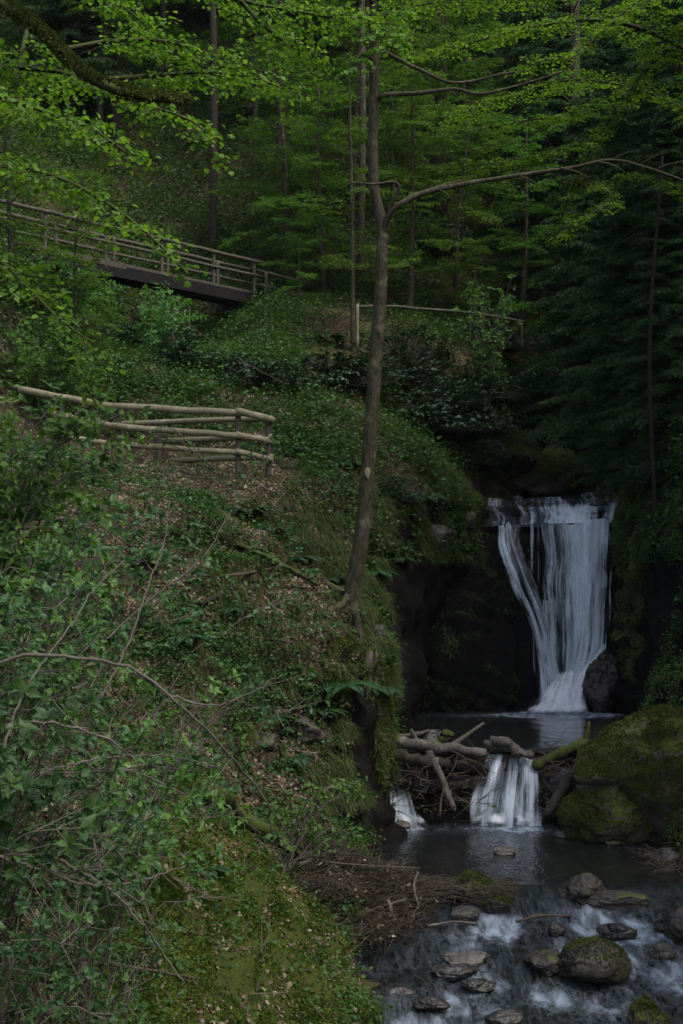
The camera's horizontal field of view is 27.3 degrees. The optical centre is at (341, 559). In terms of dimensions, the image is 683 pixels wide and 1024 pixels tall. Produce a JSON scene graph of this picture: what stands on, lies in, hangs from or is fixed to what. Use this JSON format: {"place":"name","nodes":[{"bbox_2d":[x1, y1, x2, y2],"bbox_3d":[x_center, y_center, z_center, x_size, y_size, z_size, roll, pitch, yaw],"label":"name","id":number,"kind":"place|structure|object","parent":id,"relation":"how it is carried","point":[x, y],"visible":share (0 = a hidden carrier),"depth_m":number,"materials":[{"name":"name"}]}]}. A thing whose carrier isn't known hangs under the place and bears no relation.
{"place":"outdoors","nodes":[
{"label":"outdoors","id":0,"kind":"place"},
{"bbox_2d":[0,0,682,1023],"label":"hillside","id":1,"kind":"structure","parent":0,"point":[422,588],"depth_m":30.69,"materials":[{"name":"plant"}]},
{"bbox_2d":[0,71,95,310],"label":"beech tree","id":2,"kind":"object","parent":1,"relation":"on","point":[10,226],"visible":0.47,"depth_m":33.39,"materials":[{"name":"green plant"}]},
{"bbox_2d":[0,675,103,1002],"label":"leafy shrub","id":3,"kind":"object","parent":1,"relation":"on","point":[31,792],"visible":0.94,"depth_m":6.35,"materials":[{"name":"green plant"}]},
{"bbox_2d":[0,295,118,427],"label":"leafy shrub","id":4,"kind":"object","parent":1,"relation":"on","point":[37,360],"visible":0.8,"depth_m":31.20,"materials":[{"name":"green plant"}]},
{"bbox_2d":[0,454,127,641],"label":"leafy shrub","id":5,"kind":"object","parent":1,"relation":"on","point":[69,480],"visible":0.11,"depth_m":14.28,"materials":[{"name":"green plant"}]},
{"bbox_2d":[0,575,130,849],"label":"leafy shrub","id":6,"kind":"object","parent":1,"relation":"on","point":[19,631],"visible":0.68,"depth_m":8.21,"materials":[{"name":"green plant"}]},
{"bbox_2d":[17,249,125,351],"bbox_3d":[-7.454,-6.648,36.484,3.710,3.293,2.578,0,0,0],"label":"leafy shrub","id":7,"kind":"object","parent":1,"relation":"on","point":[86,291],"visible":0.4,"depth_m":36.24,"materials":[{"name":"green plant"}]},
{"bbox_2d":[0,379,150,646],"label":"leafy shrub","id":8,"kind":"object","parent":1,"relation":"on","point":[16,521],"visible":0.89,"depth_m":13.10,"materials":[{"name":"green plant"}]},
{"bbox_2d":[23,160,131,348],"bbox_3d":[-6.693,-7.464,35.306,2.580,4.912,2.861,0,0,1],"label":"beech tree","id":9,"kind":"object","parent":1,"relation":"on","point":[74,281],"visible":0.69,"depth_m":35.33,"materials":[{"name":"green plant"}]},
{"bbox_2d":[0,0,161,116],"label":"spruce tree","id":10,"kind":"object","parent":1,"relation":"on","point":[50,16],"visible":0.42,"depth_m":51.25,"materials":[{"name":"green plant"}]},
{"bbox_2d":[0,520,163,789],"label":"leafy shrub","id":11,"kind":"object","parent":1,"relation":"on","point":[99,591],"visible":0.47,"depth_m":9.75,"materials":[{"name":"green plant"}]},
{"bbox_2d":[0,846,164,1023],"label":"leafy shrub","id":12,"kind":"object","parent":1,"relation":"on","point":[23,953],"visible":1,"depth_m":6.02,"materials":[{"name":"green plant"}]},
{"bbox_2d":[0,740,201,1010],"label":"leafy shrub","id":13,"kind":"object","parent":1,"relation":"on","point":[73,785],"visible":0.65,"depth_m":6.89,"materials":[{"name":"green plant"}]},
{"bbox_2d":[4,477,220,830],"bbox_3d":[-1.836,0.733,10.618,1.874,2.767,1.399,0,0,23],"label":"leafy shrub","id":14,"kind":"object","parent":1,"relation":"on","point":[135,572],"visible":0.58,"depth_m":10.79,"materials":[{"name":"green plant"}]},
{"bbox_2d":[42,0,186,131],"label":"beech tree","id":15,"kind":"object","parent":1,"relation":"on","point":[99,100],"visible":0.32,"depth_m":51.68,"materials":[{"name":"green plant"}]},
{"bbox_2d":[38,823,250,1023],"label":"leafy shrub","id":16,"kind":"object","parent":1,"relation":"on","point":[101,1007],"visible":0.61,"depth_m":8.16,"materials":[{"name":"green plant"}]},
{"bbox_2d":[0,633,290,837],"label":"bare stem","id":17,"kind":"object","parent":1,"relation":"on","point":[9,659],"visible":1,"depth_m":7.73,"materials":[{"name":"wood"}]},
{"bbox_2d":[17,386,274,477],"bbox_3d":[-4.072,-2.600,30.225,5.356,2.066,2.087,0,0,0],"label":"pole railing","id":18,"kind":"object","parent":1,"relation":"on","point":[118,426],"visible":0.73,"depth_m":29.27,"materials":[{"name":"brown wood"}]},
{"bbox_2d":[54,668,248,1006],"bbox_3d":[-1.273,1.834,8.986,1.297,2.306,1.806,0,0,0],"label":"leafy shrub","id":19,"kind":"object","parent":1,"relation":"on","point":[166,842],"visible":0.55,"depth_m":9.03,"materials":[{"name":"green plant"}]},
{"bbox_2d":[102,0,230,89],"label":"beech tree","id":20,"kind":"object","parent":1,"relation":"on","point":[173,29],"visible":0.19,"depth_m":55.97,"materials":[{"name":"green plant"}]},
{"bbox_2d":[132,280,206,354],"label":"leafy shrub","id":21,"kind":"object","parent":1,"relation":"on","point":[146,324],"visible":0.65,"depth_m":36.81,"materials":[{"name":"green plant"}]},
{"bbox_2d":[87,712,274,852],"bbox_3d":[-1.419,1.950,11.792,1.743,1.310,1.783,0,0,0],"label":"leafy shrub","id":22,"kind":"object","parent":1,"relation":"on","point":[175,801],"visible":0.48,"depth_m":12.01,"materials":[{"name":"green plant"}]},
{"bbox_2d":[141,326,224,368],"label":"evergreen bush","id":23,"kind":"object","parent":1,"relation":"on","point":[183,345],"visible":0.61,"depth_m":35.43,"materials":[{"name":"green plant"}]},
{"bbox_2d":[148,0,223,257],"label":"deciduous tree","id":24,"kind":"object","parent":1,"relation":"on","point":[213,199],"visible":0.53,"depth_m":48.89,"materials":[{"name":"brown plant"}]},
{"bbox_2d":[54,591,330,943],"bbox_3d":[-1.080,1.536,10.510,2.021,2.590,1.761,0,0,0],"label":"leafy shrub","id":25,"kind":"object","parent":1,"relation":"on","point":[193,656],"visible":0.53,"depth_m":10.54,"materials":[{"name":"green plant"}]},
{"bbox_2d":[0,297,399,1023],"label":"dry leaves","id":26,"kind":"object","parent":1,"relation":"on","point":[136,501],"visible":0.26,"depth_m":24.48,"materials":[{"name":"brown plant"}]},
{"bbox_2d":[0,411,404,1023],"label":"slope twigs","id":27,"kind":"object","parent":1,"relation":"on","point":[201,935],"visible":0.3,"depth_m":17.22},
{"bbox_2d":[0,0,409,374],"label":"deciduous tree","id":28,"kind":"object","parent":1,"relation":"on","point":[91,80],"visible":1,"depth_m":10.33,"materials":[{"name":"green plant"}]},
{"bbox_2d":[127,0,299,48],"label":"spruce tree","id":29,"kind":"object","parent":1,"relation":"on","point":[195,12],"visible":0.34,"depth_m":60.06,"materials":[{"name":"green plant"}]},
{"bbox_2d":[48,633,417,1023],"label":"moss","id":30,"kind":"object","parent":1,"relation":"on","point":[206,985],"visible":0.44,"depth_m":13.39,"materials":[{"name":"plant"}]},
{"bbox_2d":[216,304,255,326],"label":"bridge abutment","id":31,"kind":"object","parent":1,"relation":"on","point":[220,308],"visible":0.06,"depth_m":45.40,"materials":[{"name":"stone"}]},
{"bbox_2d":[0,198,265,305],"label":"footbridge","id":32,"kind":"object","parent":31,"relation":"on","point":[128,275],"visible":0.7,"depth_m":42.31,"materials":[{"name":"brown wood"}]},
{"bbox_2d":[196,778,304,861],"bbox_3d":[-1.232,3.560,18.877,0.658,1.942,4.594,0,0,15],"label":"fallen branch","id":33,"kind":"object","parent":1,"relation":"on","point":[262,827],"visible":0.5,"depth_m":18.83,"materials":[{"name":"green wood"}]},
{"bbox_2d":[210,352,318,390],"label":"evergreen bush","id":34,"kind":"object","parent":1,"relation":"on","point":[246,369],"visible":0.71,"depth_m":34.67,"materials":[{"name":"green plant"}]},
{"bbox_2d":[196,0,341,140],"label":"beech tree","id":35,"kind":"object","parent":1,"relation":"on","point":[254,111],"visible":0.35,"depth_m":53.83,"materials":[{"name":"green plant"}]},
{"bbox_2d":[205,23,362,267],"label":"beech tree","id":36,"kind":"object","parent":1,"relation":"on","point":[271,200],"visible":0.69,"depth_m":47.06,"materials":[{"name":"green plant"}]},
{"bbox_2d":[255,193,332,303],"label":"beech tree","id":37,"kind":"object","parent":1,"relation":"on","point":[299,277],"visible":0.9,"depth_m":44.50,"materials":[{"name":"green plant"}]},
{"bbox_2d":[256,776,367,874],"bbox_3d":[-0.290,3.328,17.743,1.770,1.207,1.158,0,0,-29],"label":"leafy shrub","id":38,"kind":"object","parent":1,"relation":"on","point":[311,802],"visible":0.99,"depth_m":17.57,"materials":[{"name":"green plant"}]},
{"bbox_2d":[252,84,396,295],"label":"beech tree","id":39,"kind":"object","parent":1,"relation":"on","point":[312,131],"visible":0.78,"depth_m":45.77,"materials":[{"name":"green plant"}]},
{"bbox_2d":[0,0,682,1023],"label":"ground plants","id":40,"kind":"object","parent":1,"relation":"on","point":[252,338],"visible":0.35,"depth_m":34.63,"materials":[{"name":"green plant"}]},
{"bbox_2d":[293,349,408,390],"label":"evergreen bush","id":41,"kind":"object","parent":1,"relation":"on","point":[350,369],"visible":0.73,"depth_m":36.81,"materials":[{"name":"green plant"}]},
{"bbox_2d":[265,0,438,231],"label":"beech tree","id":42,"kind":"object","parent":1,"relation":"on","point":[348,40],"visible":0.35,"depth_m":49.89,"materials":[{"name":"green plant"}]},
{"bbox_2d":[304,51,401,351],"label":"deciduous tree","id":43,"kind":"object","parent":1,"relation":"on","point":[352,267],"visible":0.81,"depth_m":41.04,"materials":[{"name":"green plant"}]},
{"bbox_2d":[300,0,428,283],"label":"deciduous tree","id":44,"kind":"object","parent":1,"relation":"on","point":[362,160],"visible":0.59,"depth_m":46.90,"materials":[{"name":"brown plant"}]},
{"bbox_2d":[360,645,397,795],"bbox_3d":[0.402,3.132,26.031,1.244,3.168,1.188,0,0,17],"label":"rock outcrop","id":45,"kind":"object","parent":1,"relation":"on","point":[381,751],"visible":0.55,"depth_m":25.81,"materials":[{"name":"plant"}]},
{"bbox_2d":[303,0,458,119],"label":"beech tree","id":46,"kind":"object","parent":1,"relation":"on","point":[397,81],"visible":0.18,"depth_m":56.75,"materials":[{"name":"green plant"}]},
{"bbox_2d":[321,0,453,216],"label":"beech tree","id":47,"kind":"object","parent":1,"relation":"on","point":[391,157],"visible":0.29,"depth_m":51.59,"materials":[{"name":"green plant"}]},
{"bbox_2d":[377,473,426,504],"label":"evergreen bush","id":48,"kind":"object","parent":1,"relation":"on","point":[397,490],"visible":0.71,"depth_m":30.84,"materials":[{"name":"green plant"}]},
{"bbox_2d":[351,322,477,388],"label":"evergreen bush","id":49,"kind":"object","parent":1,"relation":"on","point":[412,369],"visible":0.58,"depth_m":40.02,"materials":[{"name":"green plant"}]},
{"bbox_2d":[343,26,495,314],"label":"beech tree","id":50,"kind":"object","parent":1,"relation":"on","point":[411,173],"visible":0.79,"depth_m":44.25,"materials":[{"name":"green plant"}]},
{"bbox_2d":[396,764,444,795],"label":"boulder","id":51,"kind":"object","parent":1,"relation":"on","point":[415,785],"visible":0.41,"depth_m":26.94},
{"bbox_2d":[391,773,549,793],"bbox_3d":[2.836,4.352,27.175,4.108,0.497,0.550,0,0,0],"label":"driftwood log","id":52,"kind":"object","parent":51,"relation":"on","point":[541,785],"visible":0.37,"depth_m":27.01,"materials":[{"name":"wood"}]},
{"bbox_2d":[396,753,576,775],"bbox_3d":[2.926,3.955,27.217,4.282,0.425,0.491,0,0,0],"label":"driftwood log","id":53,"kind":"object","parent":52,"relation":"on","point":[511,762],"visible":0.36,"depth_m":27.10,"materials":[{"name":"wood"}]},
{"bbox_2d":[388,214,484,257],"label":"evergreen bush","id":54,"kind":"object","parent":1,"relation":"on","point":[465,229],"visible":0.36,"depth_m":49.80,"materials":[{"name":"green plant"}]},
{"bbox_2d":[367,0,506,151],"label":"tree","id":55,"kind":"object","parent":1,"relation":"on","point":[474,51],"visible":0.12,"depth_m":61.59,"materials":[{"name":"green plant"}]},
{"bbox_2d":[379,383,501,437],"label":"evergreen bush","id":56,"kind":"object","parent":1,"relation":"on","point":[440,415],"visible":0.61,"depth_m":37.19,"materials":[{"name":"green plant"}]},
{"bbox_2d":[422,593,460,710],"bbox_3d":[1.627,1.875,34.334,3.302,5.709,1.630,0,0,0],"label":"rock outcrop","id":57,"kind":"object","parent":1,"relation":"on","point":[431,701],"visible":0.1,"depth_m":33.76,"materials":[{"name":"brown stone"}]},
{"bbox_2d":[383,0,505,227],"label":"beech tree","id":58,"kind":"object","parent":1,"relation":"on","point":[443,64],"visible":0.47,"depth_m":52.99,"materials":[{"name":"green plant"}]},
{"bbox_2d":[393,0,520,203],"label":"beech tree","id":59,"kind":"object","parent":1,"relation":"on","point":[464,136],"visible":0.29,"depth_m":59.86,"materials":[{"name":"green plant"}]},
{"bbox_2d":[387,88,537,318],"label":"beech tree","id":60,"kind":"object","parent":1,"relation":"on","point":[458,209],"visible":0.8,"depth_m":45.81,"materials":[{"name":"green plant"}]},
{"bbox_2d":[408,377,518,441],"bbox_3d":[3.185,-4.226,39.306,3.592,1.841,3.728,0,0,39],"label":"evergreen bush","id":61,"kind":"object","parent":1,"relation":"on","point":[458,386],"visible":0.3,"depth_m":38.60,"materials":[{"name":"green plant"}]},
{"bbox_2d":[428,552,519,712],"bbox_3d":[3.012,2.122,34.128,2.623,4.646,1.062,0,0,0],"label":"rock outcrop","id":62,"kind":"object","parent":1,"relation":"on","point":[480,673],"visible":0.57,"depth_m":33.81,"materials":[{"name":"stone"}]},
{"bbox_2d":[442,435,511,467],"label":"evergreen bush","id":63,"kind":"object","parent":1,"relation":"on","point":[488,455],"visible":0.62,"depth_m":37.68,"materials":[{"name":"green plant"}]},
{"bbox_2d":[442,0,522,182],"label":"tree","id":64,"kind":"object","parent":1,"relation":"on","point":[503,15],"visible":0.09,"depth_m":67.29,"materials":[{"name":"green plant"}]},
{"bbox_2d":[450,267,521,415],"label":"leafy shrub","id":65,"kind":"object","parent":1,"relation":"on","point":[483,353],"visible":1,"depth_m":40.86,"materials":[{"name":"green plant"}]},
{"bbox_2d":[291,0,682,642],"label":"deciduous tree","id":66,"kind":"object","parent":1,"relation":"on","point":[355,572],"visible":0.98,"depth_m":26.40,"materials":[{"name":"brown plant"}]},
{"bbox_2d":[455,355,523,398],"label":"evergreen bush","id":67,"kind":"object","parent":1,"relation":"on","point":[500,389],"visible":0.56,"depth_m":41.26,"materials":[{"name":"green plant"}]},
{"bbox_2d":[463,423,541,477],"bbox_3d":[4.394,-3.049,39.144,2.427,1.548,1.296,0,0,0],"label":"rock outcrop","id":68,"kind":"object","parent":1,"relation":"on","point":[525,457],"visible":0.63,"depth_m":38.84,"materials":[{"name":"green stone"}]},
{"bbox_2d":[462,307,551,356],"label":"evergreen bush","id":69,"kind":"object","parent":1,"relation":"on","point":[511,346],"visible":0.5,"depth_m":44.50,"materials":[{"name":"green plant"}]},
{"bbox_2d":[451,112,568,338],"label":"beech tree","id":70,"kind":"object","parent":1,"relation":"on","point":[521,305],"visible":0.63,"depth_m":46.97,"materials":[{"name":"green plant"}]},
{"bbox_2d":[461,0,566,292],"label":"spruce tree","id":71,"kind":"object","parent":1,"relation":"on","point":[510,80],"visible":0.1,"depth_m":55.66,"materials":[{"name":"green plant"}]},
{"bbox_2d":[481,0,587,449],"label":"tree","id":72,"kind":"object","parent":1,"relation":"on","point":[574,7],"visible":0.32,"depth_m":44.86,"materials":[{"name":"green plant"}]},
{"bbox_2d":[391,0,682,247],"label":"beech tree","id":73,"kind":"object","parent":1,"relation":"on","point":[606,31],"visible":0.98,"depth_m":28.62,"materials":[{"name":"green plant"}]},
{"bbox_2d":[499,444,581,496],"bbox_3d":[5.553,-2.541,40.221,2.656,1.536,1.691,0,0,0],"label":"rock outcrop","id":74,"kind":"object","parent":1,"relation":"on","point":[555,470],"visible":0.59,"depth_m":39.70,"materials":[{"name":"green stone"}]},
{"bbox_2d":[472,0,613,368],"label":"spruce tree","id":75,"kind":"object","parent":1,"relation":"on","point":[558,103],"visible":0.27,"depth_m":49.55,"materials":[{"name":"green plant"}]},
{"bbox_2d":[496,497,616,713],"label":"waterfall","id":76,"kind":"structure","parent":1,"relation":"on","point":[586,535],"depth_m":34.14,"materials":[{"name":"white liquid"}]},
{"bbox_2d":[512,87,626,491],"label":"spruce tree","id":77,"kind":"object","parent":1,"relation":"on","point":[566,291],"visible":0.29,"depth_m":41.78,"materials":[{"name":"green plant"}]},
{"bbox_2d":[538,532,621,660],"bbox_3d":[5.611,1.755,34.960,4.109,5.010,1.309,0,0,0],"label":"rock outcrop","id":78,"kind":"object","parent":1,"relation":"on","point":[607,607],"visible":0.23,"depth_m":34.44,"materials":[{"name":"stone"}]},
{"bbox_2d":[540,0,648,444],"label":"spruce tree","id":79,"kind":"object","parent":1,"relation":"on","point":[604,42],"visible":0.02,"depth_m":49.81,"materials":[{"name":"green plant"}]},
{"bbox_2d":[528,0,682,446],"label":"spruce tree","id":80,"kind":"object","parent":1,"relation":"on","point":[615,228],"visible":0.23,"depth_m":36.82,"materials":[{"name":"green plant"}]},
{"bbox_2d":[570,250,655,498],"bbox_3d":[7.231,-4.621,36.053,2.770,6.776,3.060,0,0,8],"label":"spruce tree","id":81,"kind":"object","parent":1,"relation":"on","point":[613,454],"visible":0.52,"depth_m":35.78,"materials":[{"name":"green plant"}]},
{"bbox_2d":[609,473,644,588],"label":"rock outcrop","id":82,"kind":"object","parent":1,"relation":"on","point":[625,495],"visible":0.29,"depth_m":33.95,"materials":[{"name":"green stone"}]},
{"bbox_2d":[606,526,649,706],"bbox_3d":[7.776,1.355,32.390,2.635,6.342,2.469,0,0,-29],"label":"rock outcrop","id":83,"kind":"object","parent":1,"relation":"on","point":[625,634],"visible":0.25,"depth_m":32.39,"materials":[{"name":"plant"}]},
{"bbox_2d":[574,701,682,841],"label":"boulder","id":84,"kind":"object","parent":1,"relation":"on","point":[637,758],"visible":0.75,"depth_m":25.34,"materials":[{"name":"stone"}]},
{"bbox_2d":[593,0,682,267],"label":"spruce tree","id":85,"kind":"object","parent":1,"relation":"on","point":[638,157],"visible":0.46,"depth_m":34.11,"materials":[{"name":"green plant"}]},
{"bbox_2d":[596,101,682,451],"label":"spruce tree","id":86,"kind":"object","parent":1,"relation":"on","point":[668,315],"visible":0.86,"depth_m":32.26,"materials":[{"name":"green plant"}]},
{"bbox_2d":[609,440,669,486],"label":"evergreen bush","id":87,"kind":"object","parent":1,"relation":"on","point":[640,466],"visible":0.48,"depth_m":32.67,"materials":[{"name":"green plant"}]},
{"bbox_2d":[623,156,682,535],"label":"deciduous tree","id":88,"kind":"object","parent":1,"relation":"on","point":[653,475],"visible":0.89,"depth_m":31.37,"materials":[{"name":"brown plant"}]},
{"bbox_2d":[400,709,627,752],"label":"pool","id":89,"kind":"structure","parent":0,"point":[527,729],"depth_m":31.03,"materials":[{"name":"grey liquid"}]},
{"bbox_2d":[390,728,576,825],"bbox_3d":[2.982,4.161,26.936,4.407,1.803,1.919,0,0,0],"label":"twig tangle","id":90,"kind":"object","parent":89,"relation":"on","point":[470,760],"visible":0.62,"depth_m":26.73,"materials":[{"name":"wood"}]},
{"bbox_2d":[394,722,486,756],"bbox_3d":[1.764,3.433,26.886,2.029,0.648,0.357,0,0,2],"label":"driftwood log","id":91,"kind":"object","parent":90,"relation":"on","point":[424,746],"visible":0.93,"depth_m":26.77,"materials":[{"name":"wood"}]},
{"bbox_2d":[532,722,590,770],"bbox_3d":[4.210,3.570,26.911,1.153,0.942,0.300,0,0,-7],"label":"driftwood log","id":92,"kind":"object","parent":90,"relation":"on","point":[563,752],"visible":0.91,"depth_m":26.82,"materials":[{"name":"green wood"}]},
{"bbox_2d":[582,650,618,712],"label":"boulder","id":93,"kind":"object","parent":89,"relation":"in","point":[600,680],"visible":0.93,"depth_m":33.53,"materials":[{"name":"stone"}]},
{"bbox_2d":[355,822,682,1023],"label":"stream","id":94,"kind":"structure","parent":0,"point":[545,863],"depth_m":20.01,"materials":[{"name":"grey liquid"}]},
{"bbox_2d":[279,803,528,954],"bbox_3d":[0.499,4.574,20.874,3.917,1.640,4.058,0,0,32],"label":"twig debris","id":95,"kind":"object","parent":94,"relation":"on","point":[433,885],"visible":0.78,"depth_m":20.54,"materials":[{"name":"wood"}]},
{"bbox_2d":[281,802,437,942],"bbox_3d":[0.240,4.519,20.969,2.352,1.359,4.048,0,0,0],"label":"twig pile","id":96,"kind":"object","parent":95,"relation":"on","point":[374,889],"visible":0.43,"depth_m":20.46,"materials":[{"name":"brown plant"}]},
{"bbox_2d":[454,870,498,907],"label":"boulder","id":97,"kind":"object","parent":94,"relation":"in","point":[474,878],"visible":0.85,"depth_m":20.98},
{"bbox_2d":[471,754,539,825],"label":"cascade","id":98,"kind":"object","parent":94,"relation":"on","point":[509,803],"visible":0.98,"depth_m":26.65,"materials":[{"name":"white liquid"}]},
{"bbox_2d":[523,950,559,976],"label":"river stone","id":99,"kind":"object","parent":94,"relation":"in","point":[544,962],"visible":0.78,"depth_m":18.46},
{"bbox_2d":[558,873,605,900],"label":"boulder","id":100,"kind":"object","parent":94,"relation":"in","point":[581,885],"visible":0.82,"depth_m":21.08,"materials":[{"name":"stone"}]},
{"bbox_2d":[557,936,631,983],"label":"boulder","id":101,"kind":"object","parent":94,"relation":"in","point":[596,959],"visible":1,"depth_m":18.25,"materials":[{"name":"stone"}]},
{"bbox_2d":[556,785,652,844],"bbox_3d":[4.802,4.615,25.203,1.898,1.271,1.399,0,0,0],"label":"boulder","id":102,"kind":"object","parent":94,"relation":"in","point":[603,814],"visible":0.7,"depth_m":24.87,"materials":[{"name":"stone"}]},
{"bbox_2d":[575,889,650,908],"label":"river stone","id":103,"kind":"object","parent":94,"relation":"in","point":[618,899],"visible":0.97,"depth_m":20.90,"materials":[{"name":"stone"}]},
{"bbox_2d":[628,994,670,1023],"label":"boulder","id":104,"kind":"object","parent":94,"relation":"on","point":[644,1009],"visible":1,"depth_m":16.68,"materials":[{"name":"stone"}]},
{"bbox_2d":[653,907,682,941],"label":"boulder","id":105,"kind":"object","parent":94,"relation":"in","point":[669,925],"visible":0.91,"depth_m":19.75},
{"bbox_2d":[480,483,613,527],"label":"stream","id":106,"kind":"structure","parent":0,"point":[501,514],"depth_m":36.91,"materials":[{"name":"white liquid"}]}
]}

